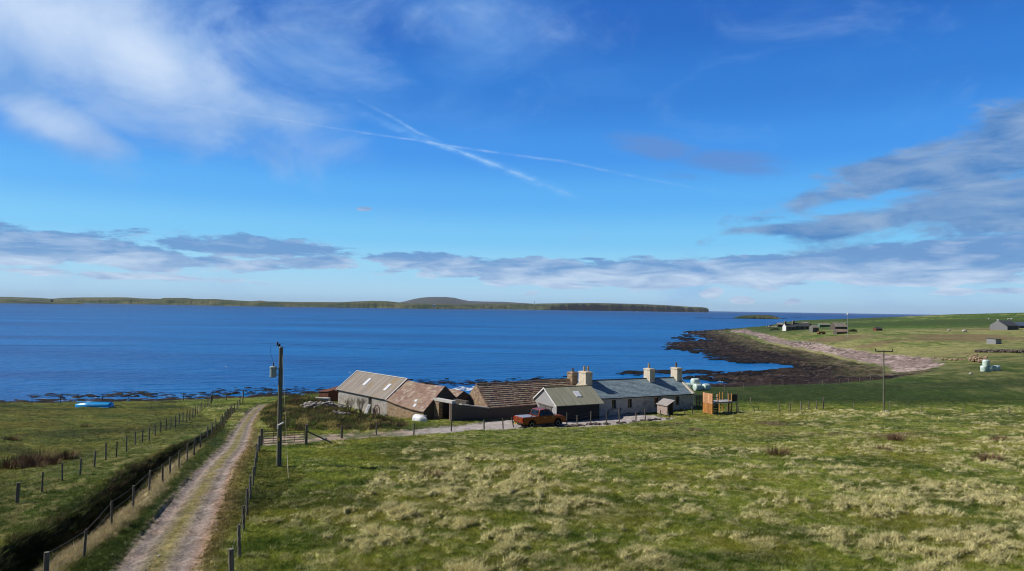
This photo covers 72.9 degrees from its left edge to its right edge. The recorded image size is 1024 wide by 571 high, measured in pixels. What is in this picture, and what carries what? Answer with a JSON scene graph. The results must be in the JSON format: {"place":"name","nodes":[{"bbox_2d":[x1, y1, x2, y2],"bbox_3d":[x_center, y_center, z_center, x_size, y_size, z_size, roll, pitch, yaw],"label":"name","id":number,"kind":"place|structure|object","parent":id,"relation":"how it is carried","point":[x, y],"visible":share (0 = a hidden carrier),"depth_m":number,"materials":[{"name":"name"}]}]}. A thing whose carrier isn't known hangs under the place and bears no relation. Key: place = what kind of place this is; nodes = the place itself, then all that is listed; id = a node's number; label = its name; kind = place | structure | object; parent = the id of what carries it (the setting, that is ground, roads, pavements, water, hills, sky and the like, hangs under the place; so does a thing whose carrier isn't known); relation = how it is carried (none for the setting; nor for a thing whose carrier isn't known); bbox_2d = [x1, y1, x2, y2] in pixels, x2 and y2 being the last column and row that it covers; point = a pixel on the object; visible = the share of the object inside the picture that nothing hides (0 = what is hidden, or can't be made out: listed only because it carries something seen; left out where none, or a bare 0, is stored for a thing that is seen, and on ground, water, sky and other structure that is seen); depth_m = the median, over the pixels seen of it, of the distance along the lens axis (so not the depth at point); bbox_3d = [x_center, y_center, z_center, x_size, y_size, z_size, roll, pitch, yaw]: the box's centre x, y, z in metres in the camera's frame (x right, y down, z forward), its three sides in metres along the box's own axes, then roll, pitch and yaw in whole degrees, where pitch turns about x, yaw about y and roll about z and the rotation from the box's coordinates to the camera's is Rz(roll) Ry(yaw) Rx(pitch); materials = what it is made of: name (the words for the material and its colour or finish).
{"place":"outdoors","nodes":[
{"label":"outdoors","id":0,"kind":"place"},
{"bbox_2d":[0,297,50,301],"bbox_3d":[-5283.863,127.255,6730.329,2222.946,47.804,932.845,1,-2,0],"label":"island","id":1,"kind":"structure","parent":0,"point":[27,299],"depth_m":6508.25,"materials":[{"name":"green plant"}]},
{"bbox_2d":[0,300,82,303],"bbox_3d":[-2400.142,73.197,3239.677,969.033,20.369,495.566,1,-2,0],"label":"island","id":2,"kind":"structure","parent":0,"point":[16,301],"depth_m":3063.42,"materials":[{"name":"green plant"}]},
{"bbox_2d":[51,297,478,308],"bbox_3d":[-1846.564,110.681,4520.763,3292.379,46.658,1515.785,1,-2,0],"label":"island","id":3,"kind":"structure","parent":0,"point":[221,302],"depth_m":4095.64,"materials":[{"name":"green plant"}]},
{"bbox_2d":[0,303,924,401],"bbox_3d":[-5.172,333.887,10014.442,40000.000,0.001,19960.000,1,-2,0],"label":"sea","id":4,"kind":"structure","parent":0,"point":[173,350],"depth_m":255.46,"materials":[{"name":"liquid"}]},
{"bbox_2d":[28,393,110,398],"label":"shoreline rocks","id":5,"kind":"object","parent":4,"relation":"on","point":[80,396],"visible":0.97,"depth_m":109.08,"materials":[{"name":"black stone"}]},
{"bbox_2d":[61,391,163,398],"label":"shoreline rocks","id":6,"kind":"object","parent":4,"relation":"on","point":[120,394],"visible":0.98,"depth_m":111.69,"materials":[{"name":"brown stone"}]},
{"bbox_2d":[127,389,257,398],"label":"floating weed","id":7,"kind":"object","parent":4,"relation":"on","point":[186,396],"visible":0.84,"depth_m":112.69,"materials":[{"name":"brown plant"}]},
{"bbox_2d":[184,386,324,395],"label":"floating weed","id":8,"kind":"object","parent":4,"relation":"on","point":[286,391],"visible":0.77,"depth_m":118.97,"materials":[{"name":"brown plant"}]},
{"bbox_2d":[408,378,500,384],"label":"shoreline rocks","id":9,"kind":"object","parent":4,"relation":"on","point":[470,382],"visible":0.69,"depth_m":137.19,"materials":[{"name":"brown stone"}]},
{"bbox_2d":[454,386,473,390],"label":"surf","id":10,"kind":"structure","parent":4,"relation":"on","point":[468,389],"depth_m":125.75,"materials":[{"name":"liquid"}]},
{"bbox_2d":[484,376,578,381],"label":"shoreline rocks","id":11,"kind":"object","parent":4,"relation":"on","point":[536,378],"visible":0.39,"depth_m":146.29,"materials":[{"name":"brown stone"}]},
{"bbox_2d":[616,369,723,375],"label":"shoreline rocks","id":12,"kind":"object","parent":4,"relation":"on","point":[700,371],"visible":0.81,"depth_m":165.84,"materials":[{"name":"brown stone"}]},
{"bbox_2d":[734,315,779,318],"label":"islet","id":13,"kind":"object","parent":4,"relation":"in","point":[759,317],"visible":0.77,"depth_m":1405.39,"materials":[{"name":"green plant"}]},
{"bbox_2d":[400,297,530,304],"bbox_3d":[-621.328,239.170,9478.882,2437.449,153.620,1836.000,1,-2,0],"label":"distant hill","id":14,"kind":"structure","parent":0,"point":[438,300],"depth_m":9131.21,"materials":[{"name":"green plant"}]},
{"bbox_2d":[0,313,1023,570],"bbox_3d":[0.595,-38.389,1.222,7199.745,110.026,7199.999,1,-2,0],"label":"ground","id":15,"kind":"structure","parent":0,"point":[910,367],"depth_m":52.59,"materials":[{"name":"green plant"}]},
{"bbox_2d":[3,434,20,440],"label":"rush clump","id":16,"kind":"object","parent":15,"relation":"on","point":[10,438],"visible":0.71,"depth_m":54.24,"materials":[{"name":"plant"}]},
{"bbox_2d":[0,456,26,468],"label":"rush clump","id":17,"kind":"object","parent":15,"relation":"on","point":[6,464],"visible":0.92,"depth_m":43.55,"materials":[{"name":"brown plant"}]},
{"bbox_2d":[6,451,44,464],"bbox_3d":[-31.463,11.192,45.044,2.597,0.769,1.801,1,-2,0],"label":"rush clump","id":18,"kind":"object","parent":15,"relation":"on","point":[32,457],"visible":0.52,"depth_m":45.05,"materials":[{"name":"plant"}]},
{"bbox_2d":[17,457,50,468],"bbox_3d":[-29.992,11.121,43.493,2.171,0.709,1.587,1,-2,0],"label":"rush clump","id":19,"kind":"object","parent":15,"relation":"on","point":[27,465],"visible":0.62,"depth_m":43.55,"materials":[{"name":"plant"}]},
{"bbox_2d":[15,449,62,462],"bbox_3d":[-31.529,11.290,46.303,3.096,0.770,2.340,1,-2,0],"label":"rush clump","id":20,"kind":"object","parent":15,"relation":"on","point":[47,456],"visible":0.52,"depth_m":46.31,"materials":[{"name":"plant"}]},
{"bbox_2d":[44,457,63,464],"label":"rush clump","id":21,"kind":"object","parent":15,"relation":"on","point":[55,461],"visible":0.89,"depth_m":45.22,"materials":[{"name":"plant"}]},
{"bbox_2d":[52,448,81,459],"bbox_3d":[-30.281,11.421,47.270,1.933,0.709,1.677,2,-2,-30],"label":"rush clump","id":22,"kind":"object","parent":15,"relation":"on","point":[64,455],"visible":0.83,"depth_m":47.17,"materials":[{"name":"plant"}]},
{"bbox_2d":[75,401,113,407],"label":"rowing boat","id":23,"kind":"object","parent":15,"relation":"on","point":[99,404],"visible":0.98,"depth_m":85.43,"materials":[{"name":"blue plastic"}]},
{"bbox_2d":[15,395,211,503],"bbox_3d":[-31.918,12.978,63.722,1.237,4.705,60.585,1,-2,-15],"label":"post and wire fence","id":24,"kind":"object","parent":15,"relation":"on","point":[17,495],"visible":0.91,"depth_m":47.74,"materials":[{"name":"brown wood"}]},
{"bbox_2d":[0,409,233,570],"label":"bank growth","id":25,"kind":"object","parent":15,"relation":"on","point":[48,543],"visible":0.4,"depth_m":33.58,"materials":[{"name":"green plant"}]},
{"bbox_2d":[0,390,243,402],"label":"post and wire fence","id":26,"kind":"object","parent":15,"relation":"on","point":[148,396],"visible":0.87,"depth_m":98.33,"materials":[{"name":"brown wood"}]},
{"bbox_2d":[43,395,243,570],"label":"post and wire fence","id":27,"kind":"object","parent":15,"relation":"on","point":[46,560],"visible":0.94,"depth_m":37.17,"materials":[{"name":"brown wood"}]},
{"bbox_2d":[100,415,262,570],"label":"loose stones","id":28,"kind":"object","parent":15,"relation":"on","point":[189,498],"visible":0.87,"depth_m":35.11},
{"bbox_2d":[228,435,260,570],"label":"post and wire fence","id":29,"kind":"object","parent":15,"relation":"on","point":[231,551],"visible":0.94,"depth_m":30.56,"materials":[{"name":"brown wood"}]},
{"bbox_2d":[269,342,288,477],"bbox_3d":[-14.159,7.965,43.313,0.881,8.641,5.348,2,-2,-33],"label":"utility pole","id":30,"kind":"object","parent":15,"relation":"on","point":[273,371],"visible":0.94,"depth_m":45.18,"materials":[{"name":"wood"}]},
{"bbox_2d":[21,343,873,355],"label":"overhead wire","id":31,"kind":"object","parent":30,"relation":"attached to","point":[226,344],"visible":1,"depth_m":47.51,"materials":[{"name":"black metal"}]},
{"bbox_2d":[260,424,331,445],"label":"field gate","id":32,"kind":"structure","parent":15,"relation":"on","point":[306,431],"depth_m":55.19,"materials":[{"name":"grey wood"}]},
{"bbox_2d":[316,397,329,400],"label":"water tank","id":33,"kind":"object","parent":15,"relation":"on","point":[324,398],"visible":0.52,"depth_m":88.68,"materials":[{"name":"metal"}]},
{"bbox_2d":[318,386,338,400],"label":"lean to","id":34,"kind":"object","parent":15,"relation":"on","point":[331,393],"visible":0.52,"depth_m":92.72,"materials":[{"name":"brown metal"}]},
{"bbox_2d":[301,401,357,410],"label":"tumbled wall","id":35,"kind":"structure","parent":15,"relation":"on","point":[311,404],"depth_m":82.71,"materials":[{"name":"stone"}]},
{"bbox_2d":[259,393,408,430],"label":"weeds","id":36,"kind":"object","parent":15,"relation":"on","point":[340,418],"visible":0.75,"depth_m":71.00,"materials":[{"name":"green plant"}]},
{"bbox_2d":[333,410,350,414],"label":"stone heap","id":37,"kind":"object","parent":15,"relation":"on","point":[337,412],"visible":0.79,"depth_m":78.40,"materials":[{"name":"grey stone"}]},
{"bbox_2d":[344,399,355,410],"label":"bare shrub","id":38,"kind":"object","parent":15,"relation":"on","point":[348,403],"visible":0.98,"depth_m":79.56,"materials":[{"name":"brown plant"}]},
{"bbox_2d":[355,398,368,412],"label":"bare shrub","id":39,"kind":"object","parent":15,"relation":"on","point":[361,402],"visible":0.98,"depth_m":83.56,"materials":[{"name":"plant"}]},
{"bbox_2d":[364,404,370,413],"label":"leaning board","id":40,"kind":"object","parent":15,"relation":"on","point":[367,408],"visible":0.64,"depth_m":83.71,"materials":[{"name":"white paint"}]},
{"bbox_2d":[336,370,456,419],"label":"barn","id":41,"kind":"structure","parent":15,"relation":"on","point":[396,396],"depth_m":82.37,"materials":[{"name":"concrete"}]},
{"bbox_2d":[412,414,426,421],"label":"dinghy","id":42,"kind":"object","parent":15,"relation":"on","point":[418,417],"visible":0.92,"depth_m":73.55,"materials":[{"name":"white plastic"}]},
{"bbox_2d":[418,466,442,476],"bbox_3d":[-4.972,11.399,42.499,1.933,0.600,1.290,1,-2,0],"label":"rush clump","id":43,"kind":"object","parent":15,"relation":"on","point":[430,473],"visible":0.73,"depth_m":42.63,"materials":[{"name":"beige plant"}]},
{"bbox_2d":[433,397,468,418],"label":"annex","id":44,"kind":"object","parent":15,"relation":"on","point":[438,406],"visible":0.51,"depth_m":76.29,"materials":[{"name":"concrete"}]},
{"bbox_2d":[449,389,469,404],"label":"outbuilding","id":45,"kind":"structure","parent":15,"relation":"on","point":[460,394],"depth_m":79.97,"materials":[{"name":"brown stone"}]},
{"bbox_2d":[449,403,488,420],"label":"yard wall","id":46,"kind":"structure","parent":15,"relation":"on","point":[461,412],"depth_m":75.01,"materials":[{"name":"concrete"}]},
{"bbox_2d":[341,409,669,437],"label":"post and wire fence","id":47,"kind":"object","parent":15,"relation":"on","point":[512,422],"visible":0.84,"depth_m":70.47,"materials":[{"name":"brown wood"}]},
{"bbox_2d":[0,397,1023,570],"bbox_3d":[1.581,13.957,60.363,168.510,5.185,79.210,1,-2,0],"label":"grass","id":48,"kind":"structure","parent":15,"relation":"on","point":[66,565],"depth_m":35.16,"materials":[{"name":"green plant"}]},
{"bbox_2d":[469,368,577,418],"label":"barn","id":49,"kind":"structure","parent":15,"relation":"on","point":[506,400],"depth_m":79.61,"materials":[{"name":"stone"}]},
{"bbox_2d":[513,407,565,427],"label":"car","id":50,"kind":"object","parent":15,"relation":"on","point":[538,416],"visible":0.99,"depth_m":71.61,"materials":[{"name":"orange metal"}]},
{"bbox_2d":[533,385,604,420],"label":"shed","id":51,"kind":"structure","parent":15,"relation":"on","point":[582,402],"depth_m":77.91,"materials":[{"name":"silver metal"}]},
{"bbox_2d":[539,405,551,410],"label":"double door","id":52,"kind":"structure","parent":51,"relation":"in","point":[541,406],"depth_m":78.15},
{"bbox_2d":[557,418,670,426],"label":"stone kerb","id":53,"kind":"structure","parent":15,"relation":"on","point":[593,423],"depth_m":73.66,"materials":[{"name":"grey stone"}]},
{"bbox_2d":[576,362,694,415],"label":"cottage","id":54,"kind":"structure","parent":15,"relation":"on","point":[648,391],"depth_m":84.65,"materials":[{"name":"white paint"}]},
{"bbox_2d":[656,398,674,415],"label":"log store","id":55,"kind":"structure","parent":15,"relation":"on","point":[664,405],"depth_m":81.71,"materials":[{"name":"brown wood"}]},
{"bbox_2d":[671,334,711,340],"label":"tidal rocks","id":56,"kind":"object","parent":15,"relation":"on","point":[681,338],"visible":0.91,"depth_m":365.39,"materials":[{"name":"brown stone"}]},
{"bbox_2d":[693,384,702,390],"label":"silage bale","id":57,"kind":"object","parent":15,"relation":"on","point":[697,387],"visible":0.98,"depth_m":111.81},
{"bbox_2d":[694,394,716,405],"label":"fence","id":58,"kind":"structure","parent":15,"relation":"on","point":[697,398],"depth_m":89.00,"materials":[{"name":"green wood"}]},
{"bbox_2d":[702,383,710,390],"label":"silage bale","id":59,"kind":"object","parent":15,"relation":"on","point":[706,386],"visible":0.96,"depth_m":112.24},
{"bbox_2d":[682,375,745,382],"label":"tidal rocks","id":60,"kind":"object","parent":15,"relation":"on","point":[723,379],"visible":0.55,"depth_m":150.05,"materials":[{"name":"brown stone"}]},
{"bbox_2d":[703,392,737,413],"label":"climbing frame","id":61,"kind":"object","parent":15,"relation":"on","point":[711,405],"visible":0.94,"depth_m":82.31,"materials":[{"name":"brown wood"}]},
{"bbox_2d":[684,405,759,414],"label":"post and wire fence","id":62,"kind":"object","parent":15,"relation":"on","point":[729,407],"visible":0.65,"depth_m":81.64,"materials":[{"name":"brown wood"}]},
{"bbox_2d":[662,346,791,363],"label":"tidal rocks","id":63,"kind":"object","parent":15,"relation":"on","point":[713,355],"visible":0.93,"depth_m":222.52,"materials":[{"name":"brown stone"}]},
{"bbox_2d":[764,444,794,455],"bbox_3d":[19.978,12.351,52.108,2.554,0.767,1.816,1,-2,0],"label":"rush clump","id":64,"kind":"object","parent":15,"relation":"on","point":[775,451],"visible":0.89,"depth_m":51.99,"materials":[{"name":"brown plant"}]},
{"bbox_2d":[782,321,795,330],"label":"farmhouse","id":65,"kind":"object","parent":15,"relation":"on","point":[788,327],"visible":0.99,"depth_m":385.75,"materials":[{"name":"white paint"}]},
{"bbox_2d":[793,320,809,329],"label":"farmhouse","id":66,"kind":"object","parent":15,"relation":"on","point":[802,326],"visible":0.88,"depth_m":391.71,"materials":[{"name":"grey stone"}]},
{"bbox_2d":[779,397,823,411],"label":"post and rail pen","id":67,"kind":"object","parent":15,"relation":"on","point":[801,405],"visible":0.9,"depth_m":86.13,"materials":[{"name":"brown wood"}]},
{"bbox_2d":[787,341,818,343],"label":"boulders","id":68,"kind":"object","parent":15,"relation":"on","point":[804,342],"visible":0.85,"depth_m":275.39,"materials":[{"name":"stone"}]},
{"bbox_2d":[809,325,818,331],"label":"farm shed","id":69,"kind":"structure","parent":15,"relation":"on","point":[813,328],"depth_m":344.53,"materials":[{"name":"grey"}]},
{"bbox_2d":[818,323,829,326],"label":"farm shed","id":70,"kind":"structure","parent":15,"relation":"on","point":[823,324],"depth_m":464.94,"materials":[{"name":"metal"}]},
{"bbox_2d":[830,323,846,329],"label":"farm barn","id":71,"kind":"structure","parent":15,"relation":"on","point":[833,326],"depth_m":364.47,"materials":[{"name":"grey stone"}]},
{"bbox_2d":[833,329,846,333],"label":"farm barn","id":72,"kind":"structure","parent":15,"relation":"on","point":[839,331],"depth_m":312.61,"materials":[{"name":"stone"}]},
{"bbox_2d":[873,327,881,330],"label":"farm shed","id":73,"kind":"structure","parent":15,"relation":"on","point":[877,328],"depth_m":321.29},
{"bbox_2d":[870,444,892,449],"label":"rush clump","id":74,"kind":"object","parent":15,"relation":"on","point":[878,447],"visible":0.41,"depth_m":53.96,"materials":[{"name":"plant"}]},
{"bbox_2d":[875,348,892,411],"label":"utility pole","id":75,"kind":"object","parent":15,"relation":"on","point":[883,351],"visible":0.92,"depth_m":85.26,"materials":[{"name":"brown wood"}]},
{"bbox_2d":[886,432,907,440],"bbox_3d":[33.404,13.070,60.268,2.273,0.709,1.534,1,-2,0],"label":"rush clump","id":76,"kind":"object","parent":15,"relation":"on","point":[892,437],"visible":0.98,"depth_m":60.00,"materials":[{"name":"brown plant"}]},
{"bbox_2d":[823,401,1014,413],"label":"post and wire fence","id":77,"kind":"object","parent":15,"relation":"on","point":[932,408],"visible":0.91,"depth_m":84.54,"materials":[{"name":"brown wood"}]},
{"bbox_2d":[933,354,982,360],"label":"boulders","id":78,"kind":"object","parent":15,"relation":"on","point":[957,358],"visible":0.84,"depth_m":174.27,"materials":[{"name":"beige stone"}]},
{"bbox_2d":[968,356,991,362],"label":"ruined wall","id":79,"kind":"structure","parent":15,"relation":"on","point":[976,359],"depth_m":160.67,"materials":[{"name":"beige stone"}]},
{"bbox_2d":[980,366,987,371],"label":"silage bale","id":80,"kind":"object","parent":15,"relation":"on","point":[983,368],"visible":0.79,"depth_m":134.68},
{"bbox_2d":[982,360,989,365],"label":"silage bale","id":81,"kind":"object","parent":80,"relation":"on","point":[985,362],"visible":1,"depth_m":134.92},
{"bbox_2d":[970,449,1007,461],"bbox_3d":[34.934,12.433,50.830,2.912,0.769,2.074,1,-2,0],"label":"rush clump","id":82,"kind":"object","parent":15,"relation":"on","point":[993,455],"visible":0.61,"depth_m":50.78,"materials":[{"name":"beige plant"}]},
{"bbox_2d":[987,338,1000,343],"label":"field shed","id":83,"kind":"structure","parent":15,"relation":"on","point":[993,341],"depth_m":219.60,"materials":[{"name":"white paint"}]},
{"bbox_2d":[974,349,1023,352],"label":"field wall","id":84,"kind":"structure","parent":15,"relation":"on","point":[1000,351],"depth_m":183.42,"materials":[{"name":"grey stone"}]},
{"bbox_2d":[989,433,1009,440],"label":"rush clump","id":85,"kind":"object","parent":15,"relation":"on","point":[994,437],"visible":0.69,"depth_m":59.74,"materials":[{"name":"brown plant"}]},
{"bbox_2d":[990,320,1018,329],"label":"farm barn","id":86,"kind":"structure","parent":15,"relation":"on","point":[1003,325],"depth_m":291.50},
{"bbox_2d":[1014,322,1023,327],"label":"farm barn","id":87,"kind":"structure","parent":15,"relation":"on","point":[1021,324],"depth_m":318.53,"materials":[{"name":"grey metal"}]},
{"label":"silage bale","id":88,"kind":"object","parent":15,"relation":"on","visible":0},
{"bbox_2d":[690,378,699,385],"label":"silage bale","id":89,"kind":"object","parent":88,"relation":"on","point":[694,381],"visible":0.9,"depth_m":112.77},
{"bbox_2d":[0,0,1023,314],"label":"sky","id":90,"kind":"structure","parent":0,"point":[798,156],"materials":[{"name":"blue"}]},
{"bbox_2d":[13,409,1023,570],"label":"dry grass","id":91,"kind":"structure","parent":0,"point":[848,542],"depth_m":34.42,"materials":[{"name":"beige plant"}]},
{"bbox_2d":[460,303,708,311],"bbox_3d":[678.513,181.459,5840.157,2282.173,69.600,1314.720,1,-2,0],"label":"island","id":92,"kind":"structure","parent":0,"point":[604,307],"depth_m":5628.94,"materials":[{"name":"green plant"}]}
]}

